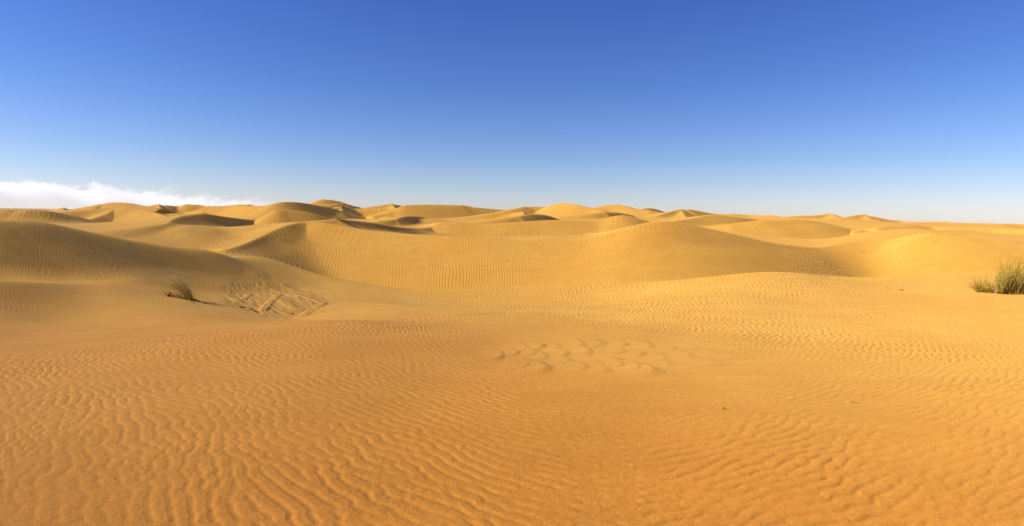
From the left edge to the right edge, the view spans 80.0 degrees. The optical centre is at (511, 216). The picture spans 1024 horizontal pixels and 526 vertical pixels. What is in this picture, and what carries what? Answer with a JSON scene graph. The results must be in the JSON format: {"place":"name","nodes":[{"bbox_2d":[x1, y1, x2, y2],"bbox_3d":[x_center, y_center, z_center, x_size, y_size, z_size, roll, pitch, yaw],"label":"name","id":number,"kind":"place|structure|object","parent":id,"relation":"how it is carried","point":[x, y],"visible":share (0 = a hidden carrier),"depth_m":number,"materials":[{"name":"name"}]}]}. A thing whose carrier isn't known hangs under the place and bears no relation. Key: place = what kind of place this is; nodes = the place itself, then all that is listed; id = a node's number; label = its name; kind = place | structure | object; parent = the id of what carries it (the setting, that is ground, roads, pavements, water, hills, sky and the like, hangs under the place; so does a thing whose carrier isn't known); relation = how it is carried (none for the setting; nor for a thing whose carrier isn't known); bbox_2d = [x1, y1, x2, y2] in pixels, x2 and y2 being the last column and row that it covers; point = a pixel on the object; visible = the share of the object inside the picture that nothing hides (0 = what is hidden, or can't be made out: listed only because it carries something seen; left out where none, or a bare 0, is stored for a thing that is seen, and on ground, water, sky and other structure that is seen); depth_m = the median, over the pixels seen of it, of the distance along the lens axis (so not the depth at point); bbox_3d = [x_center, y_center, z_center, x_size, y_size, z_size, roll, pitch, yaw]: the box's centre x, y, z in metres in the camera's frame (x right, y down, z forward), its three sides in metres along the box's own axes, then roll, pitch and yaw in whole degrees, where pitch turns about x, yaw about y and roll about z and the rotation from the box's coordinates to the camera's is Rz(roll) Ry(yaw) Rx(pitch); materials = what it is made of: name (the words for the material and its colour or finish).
{"place":"outdoors","nodes":[
{"label":"outdoors","id":0,"kind":"place"},
{"bbox_2d":[0,199,1023,525],"bbox_3d":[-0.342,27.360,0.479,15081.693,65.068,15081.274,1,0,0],"label":"desert sand","id":1,"kind":"structure","parent":0,"point":[462,365],"depth_m":7.77,"materials":[{"name":"orange sand"}]},
{"bbox_2d":[150,269,205,303],"bbox_3d":[-12.501,2.620,23.144,2.503,1.381,1.184,1,0,21],"label":"grass tuft","id":2,"kind":"object","parent":1,"relation":"on","point":[185,293],"visible":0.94,"depth_m":23.34,"materials":[{"name":"plant"}]},
{"bbox_2d":[335,212,347,221],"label":"crest bush","id":3,"kind":"object","parent":1,"relation":"on","point":[337,218],"visible":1,"depth_m":56.75,"materials":[{"name":"plant"}]},
{"bbox_2d":[961,272,1002,293],"bbox_3d":[20.952,2.930,27.116,1.534,1.092,1.545,1,0,-22],"label":"yellow bush","id":4,"kind":"object","parent":1,"relation":"on","point":[985,288],"visible":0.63,"depth_m":27.04,"materials":[{"name":"plant"}]},
{"bbox_2d":[992,255,1023,294],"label":"grass clump","id":5,"kind":"object","parent":1,"relation":"on","point":[1010,285],"visible":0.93,"depth_m":26.39,"materials":[{"name":"plant"}]},
{"bbox_2d":[0,0,1023,223],"label":"sky","id":6,"kind":"structure","parent":0,"point":[901,110],"materials":[{"name":"blue"}]}
]}

